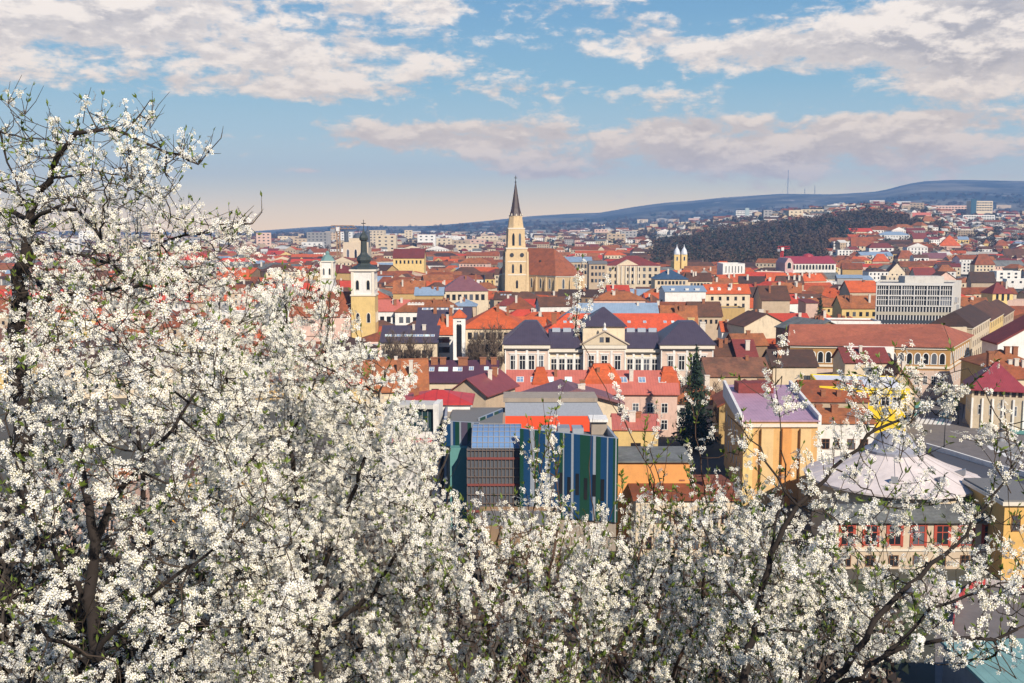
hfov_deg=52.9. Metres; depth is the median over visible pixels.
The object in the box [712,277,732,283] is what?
town house
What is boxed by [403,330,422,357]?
bare tree
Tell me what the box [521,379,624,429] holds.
town house
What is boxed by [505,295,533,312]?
town house
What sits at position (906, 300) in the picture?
window
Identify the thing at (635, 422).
town house
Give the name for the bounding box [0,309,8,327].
town house
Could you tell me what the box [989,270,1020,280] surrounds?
hillside house
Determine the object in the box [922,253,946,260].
hillside house
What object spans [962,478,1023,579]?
yellow corner house
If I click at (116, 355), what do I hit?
plum tree
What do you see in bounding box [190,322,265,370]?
town house
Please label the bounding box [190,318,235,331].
town house
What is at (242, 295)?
town house
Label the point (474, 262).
town house
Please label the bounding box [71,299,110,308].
town house
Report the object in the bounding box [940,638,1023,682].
teal roofed hall
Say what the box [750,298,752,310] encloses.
town house
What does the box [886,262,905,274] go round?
hillside house
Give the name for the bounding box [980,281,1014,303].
hillside house
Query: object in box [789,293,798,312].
town house
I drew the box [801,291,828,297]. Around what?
town house
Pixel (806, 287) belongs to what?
town house
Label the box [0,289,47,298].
town house
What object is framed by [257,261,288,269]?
town house
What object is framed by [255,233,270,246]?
apartment block
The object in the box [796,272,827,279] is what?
town house
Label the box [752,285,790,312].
town house
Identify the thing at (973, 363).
town house
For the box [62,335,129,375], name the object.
town house
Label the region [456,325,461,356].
window
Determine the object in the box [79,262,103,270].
town house
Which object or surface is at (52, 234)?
apartment block
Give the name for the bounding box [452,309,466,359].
town house
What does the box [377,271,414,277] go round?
town house
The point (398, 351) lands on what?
bare tree
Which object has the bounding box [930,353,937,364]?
window
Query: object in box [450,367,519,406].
town house
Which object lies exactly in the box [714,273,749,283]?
town house
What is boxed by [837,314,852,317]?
town house
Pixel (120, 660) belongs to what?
bare tree
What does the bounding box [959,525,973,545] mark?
window
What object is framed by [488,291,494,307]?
town house
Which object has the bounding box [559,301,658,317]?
town house
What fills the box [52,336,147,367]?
town house
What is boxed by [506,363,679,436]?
town house
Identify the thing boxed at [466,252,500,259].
town house
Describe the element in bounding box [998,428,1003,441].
advertising column
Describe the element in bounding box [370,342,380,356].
town house
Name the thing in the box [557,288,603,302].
town house
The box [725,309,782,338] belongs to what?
town house
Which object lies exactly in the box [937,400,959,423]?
bus lane
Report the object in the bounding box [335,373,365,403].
town house
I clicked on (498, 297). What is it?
town house
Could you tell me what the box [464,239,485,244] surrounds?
apartment block
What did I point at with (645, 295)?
town house
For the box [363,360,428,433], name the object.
town house
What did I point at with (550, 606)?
plum tree
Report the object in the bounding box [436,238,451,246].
apartment block
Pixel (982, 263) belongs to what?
hillside house
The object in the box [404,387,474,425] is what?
town house
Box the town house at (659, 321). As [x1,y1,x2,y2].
[543,313,694,332]
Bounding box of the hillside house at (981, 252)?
[966,252,997,253]
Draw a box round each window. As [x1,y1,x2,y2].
[346,249,349,257]
[355,280,359,289]
[366,280,369,289]
[366,313,370,322]
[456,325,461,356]
[559,472,561,493]
[567,477,570,498]
[576,473,578,494]
[584,478,586,499]
[592,475,595,495]
[601,479,603,500]
[632,403,638,410]
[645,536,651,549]
[647,403,653,412]
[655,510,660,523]
[661,403,667,412]
[661,420,667,429]
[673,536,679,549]
[692,536,698,549]
[721,510,727,523]
[817,351,823,362]
[821,439,829,448]
[825,351,831,362]
[835,439,841,448]
[840,525,854,545]
[841,555,850,565]
[847,439,855,449]
[864,525,877,545]
[865,555,874,565]
[877,286,887,294]
[877,296,887,304]
[881,397,889,405]
[888,525,901,545]
[889,286,900,294]
[889,296,899,304]
[889,555,898,565]
[892,397,900,406]
[898,352,904,363]
[902,286,912,294]
[902,296,912,304]
[906,352,912,363]
[912,525,925,545]
[913,555,922,565]
[914,353,920,363]
[915,286,925,294]
[915,296,925,304]
[922,353,928,364]
[923,376,926,384]
[927,296,938,304]
[928,286,938,294]
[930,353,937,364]
[931,376,935,384]
[935,525,949,545]
[938,353,945,364]
[940,297,950,304]
[941,286,951,294]
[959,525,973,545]
[960,555,969,565]
[978,404,980,414]
[983,525,987,545]
[1011,515,1020,530]
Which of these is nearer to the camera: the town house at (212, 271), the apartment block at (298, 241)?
the town house at (212, 271)
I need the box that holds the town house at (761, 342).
[726,330,769,356]
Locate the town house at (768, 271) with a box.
[755,270,783,271]
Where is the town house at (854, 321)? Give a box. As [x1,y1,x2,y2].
[824,318,880,323]
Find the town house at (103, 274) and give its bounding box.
[65,270,107,284]
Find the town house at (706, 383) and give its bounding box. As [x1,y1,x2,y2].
[677,375,714,427]
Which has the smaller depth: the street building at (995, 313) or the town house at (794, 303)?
the street building at (995, 313)
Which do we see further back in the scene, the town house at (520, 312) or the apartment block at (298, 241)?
the apartment block at (298, 241)
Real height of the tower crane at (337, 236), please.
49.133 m
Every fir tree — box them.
[669,344,722,451]
[814,297,823,314]
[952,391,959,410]
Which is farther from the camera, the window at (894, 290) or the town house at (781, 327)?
the window at (894, 290)
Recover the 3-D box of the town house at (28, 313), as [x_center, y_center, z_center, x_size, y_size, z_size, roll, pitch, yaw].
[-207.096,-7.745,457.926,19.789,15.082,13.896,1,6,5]
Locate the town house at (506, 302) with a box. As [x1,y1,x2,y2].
[495,295,514,311]
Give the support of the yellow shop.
on the ground at (920, 670)
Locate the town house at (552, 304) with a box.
[534,296,577,311]
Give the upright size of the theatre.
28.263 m
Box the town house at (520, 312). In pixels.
[509,308,536,315]
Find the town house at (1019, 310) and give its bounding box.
[1010,306,1023,315]
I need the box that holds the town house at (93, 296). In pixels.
[71,295,102,300]
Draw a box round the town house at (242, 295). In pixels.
[241,290,292,305]
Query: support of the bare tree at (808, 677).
on the ground at (920, 670)
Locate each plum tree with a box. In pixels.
[0,75,262,682]
[0,245,395,680]
[0,253,330,682]
[151,255,481,682]
[351,379,622,682]
[553,254,831,682]
[666,508,928,682]
[697,323,1023,682]
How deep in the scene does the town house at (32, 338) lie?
345.22 m
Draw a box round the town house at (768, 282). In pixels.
[760,280,786,284]
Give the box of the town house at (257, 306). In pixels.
[255,299,289,325]
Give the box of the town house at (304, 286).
[281,282,319,290]
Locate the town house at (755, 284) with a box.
[748,282,767,286]
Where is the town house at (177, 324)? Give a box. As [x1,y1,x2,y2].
[139,316,190,337]
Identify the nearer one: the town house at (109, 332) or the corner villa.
the corner villa
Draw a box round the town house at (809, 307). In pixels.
[797,299,818,317]
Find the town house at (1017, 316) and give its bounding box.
[1013,313,1023,319]
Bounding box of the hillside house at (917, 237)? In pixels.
[910,233,926,241]
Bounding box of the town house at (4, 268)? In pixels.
[0,265,12,271]
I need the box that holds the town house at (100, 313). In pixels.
[35,308,117,342]
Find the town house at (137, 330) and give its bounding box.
[118,322,164,332]
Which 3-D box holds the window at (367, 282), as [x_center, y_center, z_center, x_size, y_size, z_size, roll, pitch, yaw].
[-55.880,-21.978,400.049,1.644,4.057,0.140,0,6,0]
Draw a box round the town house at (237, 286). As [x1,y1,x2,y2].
[189,284,246,307]
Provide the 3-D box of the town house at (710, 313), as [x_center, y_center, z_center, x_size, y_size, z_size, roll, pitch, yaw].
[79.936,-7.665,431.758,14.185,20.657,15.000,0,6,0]
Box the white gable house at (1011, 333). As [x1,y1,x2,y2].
[980,315,1023,357]
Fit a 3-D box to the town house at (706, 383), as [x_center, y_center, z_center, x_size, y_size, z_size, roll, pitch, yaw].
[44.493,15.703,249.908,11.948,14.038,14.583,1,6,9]
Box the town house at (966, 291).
[961,287,973,295]
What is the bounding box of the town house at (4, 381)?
[0,347,37,388]
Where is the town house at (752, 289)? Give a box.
[749,287,755,297]
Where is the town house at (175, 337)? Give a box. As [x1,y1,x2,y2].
[118,332,177,344]
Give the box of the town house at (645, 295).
[642,292,658,298]
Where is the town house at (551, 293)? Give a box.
[535,291,557,295]
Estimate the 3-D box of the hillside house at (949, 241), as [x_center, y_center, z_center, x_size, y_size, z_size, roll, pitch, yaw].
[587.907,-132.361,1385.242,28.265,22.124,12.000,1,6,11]
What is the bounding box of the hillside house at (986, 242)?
[982,240,989,245]
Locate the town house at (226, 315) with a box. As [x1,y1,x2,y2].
[205,309,271,330]
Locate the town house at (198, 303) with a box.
[179,292,205,309]
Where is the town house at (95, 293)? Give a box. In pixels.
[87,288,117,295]
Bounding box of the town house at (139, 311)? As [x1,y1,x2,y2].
[121,307,143,320]
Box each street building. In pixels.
[929,304,990,355]
[973,299,1004,332]
[990,299,1014,325]
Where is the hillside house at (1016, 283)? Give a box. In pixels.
[1002,278,1023,288]
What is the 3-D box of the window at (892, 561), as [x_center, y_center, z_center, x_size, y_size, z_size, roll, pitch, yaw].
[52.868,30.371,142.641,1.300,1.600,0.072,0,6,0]
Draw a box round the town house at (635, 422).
[610,410,659,445]
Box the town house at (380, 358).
[326,356,427,390]
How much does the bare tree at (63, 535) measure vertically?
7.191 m
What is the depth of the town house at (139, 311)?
430.53 m
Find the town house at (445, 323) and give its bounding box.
[437,314,452,359]
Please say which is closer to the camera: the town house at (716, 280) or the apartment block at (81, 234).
the town house at (716, 280)
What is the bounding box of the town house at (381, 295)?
[378,291,392,298]
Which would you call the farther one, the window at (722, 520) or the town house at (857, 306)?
the town house at (857, 306)
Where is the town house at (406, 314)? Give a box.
[394,298,457,324]
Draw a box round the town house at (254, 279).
[250,277,259,284]
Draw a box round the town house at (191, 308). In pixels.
[174,305,206,319]
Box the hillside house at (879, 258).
[871,254,889,263]
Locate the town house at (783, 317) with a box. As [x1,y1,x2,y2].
[768,313,808,321]
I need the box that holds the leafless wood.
[3,191,1023,682]
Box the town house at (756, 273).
[745,272,791,275]
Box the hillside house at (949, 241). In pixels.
[939,235,960,247]
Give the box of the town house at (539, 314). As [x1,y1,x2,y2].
[536,311,550,323]
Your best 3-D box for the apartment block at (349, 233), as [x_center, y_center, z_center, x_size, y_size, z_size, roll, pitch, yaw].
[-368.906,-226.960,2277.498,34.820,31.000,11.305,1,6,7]
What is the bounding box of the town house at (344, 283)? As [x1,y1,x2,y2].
[339,281,350,287]
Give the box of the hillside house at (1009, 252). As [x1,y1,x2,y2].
[1001,249,1023,256]
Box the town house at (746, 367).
[699,355,771,392]
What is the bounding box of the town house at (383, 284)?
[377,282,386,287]
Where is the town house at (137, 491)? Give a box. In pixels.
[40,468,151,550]
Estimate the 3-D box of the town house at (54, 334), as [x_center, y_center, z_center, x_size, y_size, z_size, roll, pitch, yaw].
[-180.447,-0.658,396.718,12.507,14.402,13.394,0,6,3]
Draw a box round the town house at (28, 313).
[26,308,60,326]
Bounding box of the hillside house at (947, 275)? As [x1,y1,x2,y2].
[931,271,955,279]
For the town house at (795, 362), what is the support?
on the ground at (920, 670)
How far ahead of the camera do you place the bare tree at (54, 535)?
10.37 m
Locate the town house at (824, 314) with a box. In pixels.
[812,309,831,319]
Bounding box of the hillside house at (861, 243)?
[849,237,873,251]
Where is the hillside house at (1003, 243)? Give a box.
[994,240,1008,247]
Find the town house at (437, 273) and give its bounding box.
[426,271,455,275]
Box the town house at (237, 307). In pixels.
[236,300,249,309]
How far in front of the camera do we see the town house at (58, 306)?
475.28 m
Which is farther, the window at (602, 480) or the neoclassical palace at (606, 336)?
the neoclassical palace at (606, 336)
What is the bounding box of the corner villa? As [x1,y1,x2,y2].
[962,351,1023,430]
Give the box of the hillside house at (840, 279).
[835,275,862,284]
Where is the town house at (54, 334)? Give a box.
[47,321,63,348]
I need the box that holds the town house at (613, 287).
[604,284,629,292]
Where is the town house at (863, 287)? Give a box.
[839,280,875,294]
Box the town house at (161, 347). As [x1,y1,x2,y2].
[145,344,189,367]
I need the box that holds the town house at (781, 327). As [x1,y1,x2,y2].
[774,315,834,348]
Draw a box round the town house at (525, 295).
[512,291,539,298]
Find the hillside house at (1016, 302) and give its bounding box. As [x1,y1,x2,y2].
[1007,299,1023,305]
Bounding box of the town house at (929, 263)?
[897,261,936,266]
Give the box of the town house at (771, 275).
[765,273,796,278]
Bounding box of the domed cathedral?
[343,226,370,257]
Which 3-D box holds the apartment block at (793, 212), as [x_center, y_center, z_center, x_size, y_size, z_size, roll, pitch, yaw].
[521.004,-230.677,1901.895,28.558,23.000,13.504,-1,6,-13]
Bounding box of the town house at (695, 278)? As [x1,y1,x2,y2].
[684,272,712,284]
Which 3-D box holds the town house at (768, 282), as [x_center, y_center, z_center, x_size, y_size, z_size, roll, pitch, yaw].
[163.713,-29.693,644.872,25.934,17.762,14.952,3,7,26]
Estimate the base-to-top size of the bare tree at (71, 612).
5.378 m
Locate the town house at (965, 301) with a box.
[960,297,987,307]
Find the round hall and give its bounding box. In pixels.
[804,429,980,536]
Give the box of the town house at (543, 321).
[515,316,547,326]
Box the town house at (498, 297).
[493,291,518,306]
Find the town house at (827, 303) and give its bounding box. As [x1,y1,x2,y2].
[807,296,834,316]
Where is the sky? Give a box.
[0,0,1023,232]
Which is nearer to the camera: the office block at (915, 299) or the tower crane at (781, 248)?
the office block at (915, 299)
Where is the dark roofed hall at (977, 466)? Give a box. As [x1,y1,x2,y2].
[926,443,1023,484]
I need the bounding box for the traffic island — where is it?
[990,438,1023,454]
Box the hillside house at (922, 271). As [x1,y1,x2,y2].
[909,268,934,275]
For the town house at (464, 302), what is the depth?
457.55 m
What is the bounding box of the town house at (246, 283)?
[230,280,255,289]
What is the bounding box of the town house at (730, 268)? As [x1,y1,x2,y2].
[717,263,744,274]
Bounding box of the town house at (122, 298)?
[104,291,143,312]
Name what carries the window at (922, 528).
in the cream range
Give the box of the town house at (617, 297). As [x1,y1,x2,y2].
[591,289,646,302]
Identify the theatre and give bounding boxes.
[776,253,836,272]
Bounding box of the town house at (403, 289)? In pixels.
[392,280,425,299]
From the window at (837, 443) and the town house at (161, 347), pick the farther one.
the town house at (161, 347)
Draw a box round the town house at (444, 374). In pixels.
[428,357,499,389]
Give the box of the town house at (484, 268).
[474,267,498,270]
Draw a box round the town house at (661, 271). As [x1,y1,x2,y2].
[660,269,690,272]
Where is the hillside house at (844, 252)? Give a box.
[835,250,852,255]
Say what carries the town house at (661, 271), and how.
on the ground at (920, 670)
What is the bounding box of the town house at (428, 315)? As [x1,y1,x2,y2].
[416,305,472,324]
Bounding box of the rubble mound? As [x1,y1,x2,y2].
[902,578,961,609]
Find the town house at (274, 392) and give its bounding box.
[255,362,328,399]
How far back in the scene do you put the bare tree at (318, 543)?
17.10 m
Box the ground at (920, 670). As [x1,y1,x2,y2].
[0,180,1023,682]
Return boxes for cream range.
[823,504,988,568]
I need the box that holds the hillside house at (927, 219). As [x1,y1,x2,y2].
[920,216,934,222]
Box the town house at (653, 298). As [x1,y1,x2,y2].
[645,294,658,302]
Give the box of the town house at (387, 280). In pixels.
[378,276,415,283]
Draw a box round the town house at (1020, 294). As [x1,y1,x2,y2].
[1016,291,1023,298]
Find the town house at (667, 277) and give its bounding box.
[651,269,687,288]
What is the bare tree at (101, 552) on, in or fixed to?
on the ground at (920, 670)
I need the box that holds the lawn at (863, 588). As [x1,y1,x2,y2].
[795,578,926,639]
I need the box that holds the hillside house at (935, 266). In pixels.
[932,264,951,268]
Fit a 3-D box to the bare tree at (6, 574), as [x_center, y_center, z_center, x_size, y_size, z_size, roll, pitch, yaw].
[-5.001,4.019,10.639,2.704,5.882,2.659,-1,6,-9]
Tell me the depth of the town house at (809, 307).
512.67 m
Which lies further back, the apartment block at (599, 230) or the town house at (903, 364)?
the apartment block at (599, 230)
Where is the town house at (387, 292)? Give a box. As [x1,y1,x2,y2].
[378,288,392,297]
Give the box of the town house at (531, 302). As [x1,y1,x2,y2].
[524,299,535,308]
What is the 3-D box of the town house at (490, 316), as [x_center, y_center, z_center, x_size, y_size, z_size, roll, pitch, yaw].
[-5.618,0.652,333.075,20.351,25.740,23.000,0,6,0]
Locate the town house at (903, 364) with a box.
[881,356,914,419]
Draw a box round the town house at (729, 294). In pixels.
[703,283,750,311]
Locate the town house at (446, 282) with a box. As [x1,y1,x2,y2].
[420,279,451,286]
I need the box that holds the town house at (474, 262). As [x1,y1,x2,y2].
[459,258,490,267]
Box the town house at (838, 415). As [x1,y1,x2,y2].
[814,404,876,460]
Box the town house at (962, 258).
[952,255,976,262]
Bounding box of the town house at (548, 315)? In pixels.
[525,311,565,320]
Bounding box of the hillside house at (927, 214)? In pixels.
[912,213,930,216]
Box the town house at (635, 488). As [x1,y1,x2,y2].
[628,475,740,555]
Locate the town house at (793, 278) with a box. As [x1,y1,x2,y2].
[774,275,804,290]
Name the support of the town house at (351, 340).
on the ground at (920, 670)
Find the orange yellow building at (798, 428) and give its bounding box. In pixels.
[723,380,821,505]
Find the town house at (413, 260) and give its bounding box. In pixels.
[392,249,426,272]
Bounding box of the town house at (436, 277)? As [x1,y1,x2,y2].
[421,274,453,280]
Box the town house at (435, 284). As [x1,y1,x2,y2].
[427,281,444,286]
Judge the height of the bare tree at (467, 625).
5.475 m
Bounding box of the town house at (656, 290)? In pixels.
[640,287,658,296]
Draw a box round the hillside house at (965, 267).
[959,262,970,273]
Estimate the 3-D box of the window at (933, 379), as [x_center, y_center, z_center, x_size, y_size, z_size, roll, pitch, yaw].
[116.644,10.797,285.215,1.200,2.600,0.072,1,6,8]
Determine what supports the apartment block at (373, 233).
on the ground at (920, 670)
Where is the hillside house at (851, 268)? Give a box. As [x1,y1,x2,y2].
[840,263,862,274]
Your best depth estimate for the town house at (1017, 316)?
430.85 m
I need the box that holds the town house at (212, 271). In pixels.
[181,267,218,279]
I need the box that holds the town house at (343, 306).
[288,291,351,341]
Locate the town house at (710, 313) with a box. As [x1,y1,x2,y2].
[685,299,722,339]
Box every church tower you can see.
[319,245,335,290]
[349,220,378,337]
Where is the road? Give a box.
[906,391,1023,470]
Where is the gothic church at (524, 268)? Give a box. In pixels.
[498,176,584,291]
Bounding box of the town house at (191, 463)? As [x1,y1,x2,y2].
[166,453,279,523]
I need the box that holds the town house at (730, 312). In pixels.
[721,306,744,320]
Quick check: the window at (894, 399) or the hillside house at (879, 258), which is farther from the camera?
the hillside house at (879, 258)
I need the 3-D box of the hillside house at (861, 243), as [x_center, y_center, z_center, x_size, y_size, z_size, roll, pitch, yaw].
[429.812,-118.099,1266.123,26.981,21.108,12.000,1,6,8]
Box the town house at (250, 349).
[223,338,306,384]
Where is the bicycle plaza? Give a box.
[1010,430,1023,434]
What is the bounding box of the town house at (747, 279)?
[738,275,764,283]
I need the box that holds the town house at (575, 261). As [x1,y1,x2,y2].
[565,257,591,284]
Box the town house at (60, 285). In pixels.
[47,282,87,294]
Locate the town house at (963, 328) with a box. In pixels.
[951,326,966,331]
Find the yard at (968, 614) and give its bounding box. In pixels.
[935,587,1023,682]
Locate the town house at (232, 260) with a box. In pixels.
[217,258,254,263]
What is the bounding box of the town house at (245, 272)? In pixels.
[216,270,250,282]
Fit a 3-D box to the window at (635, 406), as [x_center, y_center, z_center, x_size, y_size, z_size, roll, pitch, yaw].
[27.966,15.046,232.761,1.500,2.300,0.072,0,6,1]
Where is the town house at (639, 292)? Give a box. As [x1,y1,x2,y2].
[630,289,649,295]
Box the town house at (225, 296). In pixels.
[208,288,231,309]
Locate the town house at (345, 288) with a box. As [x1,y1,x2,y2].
[317,287,349,290]
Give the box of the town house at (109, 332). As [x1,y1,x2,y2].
[92,320,133,337]
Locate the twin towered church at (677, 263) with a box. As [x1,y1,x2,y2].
[671,245,686,269]
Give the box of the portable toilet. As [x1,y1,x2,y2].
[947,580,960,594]
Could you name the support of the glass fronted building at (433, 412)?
on the ground at (920, 670)
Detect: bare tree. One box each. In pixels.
[0,446,84,682]
[0,465,142,682]
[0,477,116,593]
[0,497,169,656]
[0,527,139,682]
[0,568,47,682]
[3,514,118,682]
[10,435,162,672]
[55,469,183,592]
[63,400,211,682]
[64,492,288,682]
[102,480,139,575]
[111,494,397,678]
[113,425,413,682]
[114,486,346,682]
[119,544,200,681]
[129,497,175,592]
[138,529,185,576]
[170,431,399,682]
[224,470,382,682]
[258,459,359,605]
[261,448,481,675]
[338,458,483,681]
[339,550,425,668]
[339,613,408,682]
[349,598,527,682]
[381,327,405,358]
[391,328,413,358]
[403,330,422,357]
[414,331,437,359]
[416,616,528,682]
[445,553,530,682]
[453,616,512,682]
[466,332,484,359]
[470,323,500,359]
[475,314,504,359]
[483,323,508,368]
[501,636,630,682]
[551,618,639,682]
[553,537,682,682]
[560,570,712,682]
[678,371,693,387]
[698,381,720,407]
[708,400,724,428]
[709,626,772,682]
[726,599,822,682]
[738,552,907,682]
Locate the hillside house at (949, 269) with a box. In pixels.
[935,265,956,277]
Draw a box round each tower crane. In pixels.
[330,225,356,257]
[777,246,789,256]
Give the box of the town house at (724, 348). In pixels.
[713,338,735,356]
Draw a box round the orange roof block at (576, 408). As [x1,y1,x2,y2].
[503,392,602,431]
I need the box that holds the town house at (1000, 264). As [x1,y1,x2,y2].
[993,260,1023,270]
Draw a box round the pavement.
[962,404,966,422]
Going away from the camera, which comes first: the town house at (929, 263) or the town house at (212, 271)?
the town house at (212, 271)
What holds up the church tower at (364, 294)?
on the ground at (920, 670)
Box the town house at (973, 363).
[959,346,1023,403]
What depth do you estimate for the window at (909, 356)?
285.64 m
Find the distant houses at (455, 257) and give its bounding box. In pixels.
[0,200,1023,307]
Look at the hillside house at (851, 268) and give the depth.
941.56 m
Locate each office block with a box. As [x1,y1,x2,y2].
[444,407,617,550]
[875,276,961,323]
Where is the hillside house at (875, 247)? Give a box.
[865,243,893,251]
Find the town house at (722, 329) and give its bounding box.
[716,319,728,339]
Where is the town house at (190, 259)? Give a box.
[173,255,207,263]
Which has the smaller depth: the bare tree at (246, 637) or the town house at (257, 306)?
the bare tree at (246, 637)
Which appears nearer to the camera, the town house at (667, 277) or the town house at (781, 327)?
the town house at (781, 327)
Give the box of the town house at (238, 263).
[205,260,253,267]
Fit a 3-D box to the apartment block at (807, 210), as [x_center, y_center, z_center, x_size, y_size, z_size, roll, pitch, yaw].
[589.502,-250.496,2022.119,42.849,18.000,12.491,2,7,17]
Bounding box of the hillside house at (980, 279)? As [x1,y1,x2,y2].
[966,272,996,286]
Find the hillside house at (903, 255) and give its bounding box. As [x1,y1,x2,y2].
[894,250,912,261]
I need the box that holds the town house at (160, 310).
[145,304,176,315]
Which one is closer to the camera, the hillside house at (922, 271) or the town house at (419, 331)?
the town house at (419, 331)
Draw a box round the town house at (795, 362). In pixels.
[762,348,818,384]
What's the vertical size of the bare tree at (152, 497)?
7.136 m
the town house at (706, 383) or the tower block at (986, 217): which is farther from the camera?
the tower block at (986, 217)
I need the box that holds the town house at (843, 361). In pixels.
[831,345,890,374]
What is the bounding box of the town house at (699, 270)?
[681,267,713,272]
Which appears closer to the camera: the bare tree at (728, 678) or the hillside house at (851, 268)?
the bare tree at (728, 678)
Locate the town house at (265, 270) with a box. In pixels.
[261,263,300,278]
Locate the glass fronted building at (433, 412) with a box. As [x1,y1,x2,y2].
[383,399,443,504]
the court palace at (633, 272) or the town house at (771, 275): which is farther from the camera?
the court palace at (633, 272)
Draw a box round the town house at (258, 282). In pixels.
[255,280,285,287]
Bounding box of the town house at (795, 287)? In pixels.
[772,281,801,293]
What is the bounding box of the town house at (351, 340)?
[325,336,377,359]
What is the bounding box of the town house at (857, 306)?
[831,294,875,318]
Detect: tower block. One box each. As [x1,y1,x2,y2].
[734,208,757,217]
[936,206,966,213]
[958,215,994,219]
[966,199,992,214]
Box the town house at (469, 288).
[444,274,488,314]
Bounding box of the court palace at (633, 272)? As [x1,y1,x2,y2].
[607,256,660,288]
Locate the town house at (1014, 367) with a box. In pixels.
[998,358,1023,385]
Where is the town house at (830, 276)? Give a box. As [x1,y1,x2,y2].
[824,272,838,280]
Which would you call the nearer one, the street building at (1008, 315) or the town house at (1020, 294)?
the street building at (1008, 315)
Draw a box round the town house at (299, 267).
[292,266,310,269]
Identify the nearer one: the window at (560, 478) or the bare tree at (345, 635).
the bare tree at (345, 635)
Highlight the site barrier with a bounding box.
[952,578,1023,634]
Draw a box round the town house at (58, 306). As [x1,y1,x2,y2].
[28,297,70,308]
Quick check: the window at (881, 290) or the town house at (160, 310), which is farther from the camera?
the town house at (160, 310)
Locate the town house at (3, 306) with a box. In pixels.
[0,299,11,311]
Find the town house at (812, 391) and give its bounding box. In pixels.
[795,380,870,407]
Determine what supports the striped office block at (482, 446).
on the ground at (920, 670)
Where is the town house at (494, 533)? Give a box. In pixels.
[478,506,559,569]
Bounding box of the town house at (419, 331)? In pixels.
[380,324,440,359]
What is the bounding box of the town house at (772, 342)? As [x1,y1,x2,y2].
[767,338,775,348]
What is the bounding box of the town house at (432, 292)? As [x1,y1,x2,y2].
[414,286,444,298]
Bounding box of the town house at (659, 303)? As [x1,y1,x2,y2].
[647,301,685,306]
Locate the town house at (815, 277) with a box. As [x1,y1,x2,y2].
[796,272,826,282]
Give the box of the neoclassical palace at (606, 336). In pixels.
[502,307,716,387]
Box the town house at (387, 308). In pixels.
[378,298,410,324]
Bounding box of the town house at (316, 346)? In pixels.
[305,340,329,370]
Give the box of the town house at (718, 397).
[711,378,764,443]
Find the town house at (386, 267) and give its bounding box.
[371,263,397,271]
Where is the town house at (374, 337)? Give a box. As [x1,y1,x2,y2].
[361,332,380,341]
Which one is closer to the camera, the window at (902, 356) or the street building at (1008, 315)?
the window at (902, 356)
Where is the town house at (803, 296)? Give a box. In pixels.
[797,294,822,298]
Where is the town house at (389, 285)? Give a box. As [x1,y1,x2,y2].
[384,279,416,288]
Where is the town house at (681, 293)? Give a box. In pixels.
[649,285,706,301]
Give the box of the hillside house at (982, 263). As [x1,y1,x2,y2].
[970,254,995,271]
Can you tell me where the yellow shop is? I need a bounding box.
[810,374,909,432]
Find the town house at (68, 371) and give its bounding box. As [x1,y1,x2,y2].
[62,346,180,398]
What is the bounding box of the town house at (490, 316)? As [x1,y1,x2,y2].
[466,304,523,371]
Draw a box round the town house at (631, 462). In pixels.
[616,446,693,543]
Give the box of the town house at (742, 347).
[730,339,758,356]
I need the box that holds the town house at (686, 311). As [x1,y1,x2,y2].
[659,304,698,324]
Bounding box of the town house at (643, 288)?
[635,287,650,288]
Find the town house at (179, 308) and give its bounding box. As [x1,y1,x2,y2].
[146,290,189,310]
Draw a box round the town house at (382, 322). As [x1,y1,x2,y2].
[378,320,393,329]
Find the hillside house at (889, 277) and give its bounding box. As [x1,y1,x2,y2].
[880,275,910,279]
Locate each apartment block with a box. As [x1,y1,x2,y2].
[48,232,59,237]
[50,238,81,251]
[79,231,93,240]
[94,231,114,240]
[121,238,142,250]
[150,231,163,243]
[171,231,182,236]
[184,238,202,240]
[192,243,216,248]
[247,244,265,247]
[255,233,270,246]
[293,238,306,244]
[301,242,323,246]
[307,232,330,248]
[325,231,337,240]
[338,232,352,240]
[369,230,385,245]
[376,235,396,250]
[404,230,412,240]
[417,234,435,245]
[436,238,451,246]
[452,240,469,245]
[456,244,478,250]
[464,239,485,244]
[480,236,498,240]
[487,240,500,244]
[592,229,607,232]
[605,234,625,242]
[620,231,636,238]
[762,210,772,217]
[785,210,802,216]
[801,209,823,214]
[910,203,923,208]
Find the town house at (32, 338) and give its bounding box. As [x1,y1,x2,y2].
[0,328,50,368]
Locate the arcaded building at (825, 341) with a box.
[778,324,973,398]
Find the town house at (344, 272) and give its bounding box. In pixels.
[304,264,350,279]
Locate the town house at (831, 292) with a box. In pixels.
[822,286,840,297]
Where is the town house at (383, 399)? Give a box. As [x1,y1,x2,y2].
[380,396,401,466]
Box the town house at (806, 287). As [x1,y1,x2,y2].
[804,285,830,289]
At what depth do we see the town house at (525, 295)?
540.46 m
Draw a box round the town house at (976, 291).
[969,287,1017,298]
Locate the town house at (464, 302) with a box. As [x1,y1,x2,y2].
[454,297,477,316]
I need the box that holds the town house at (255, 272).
[217,266,260,277]
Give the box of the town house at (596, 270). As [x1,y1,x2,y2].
[587,261,607,288]

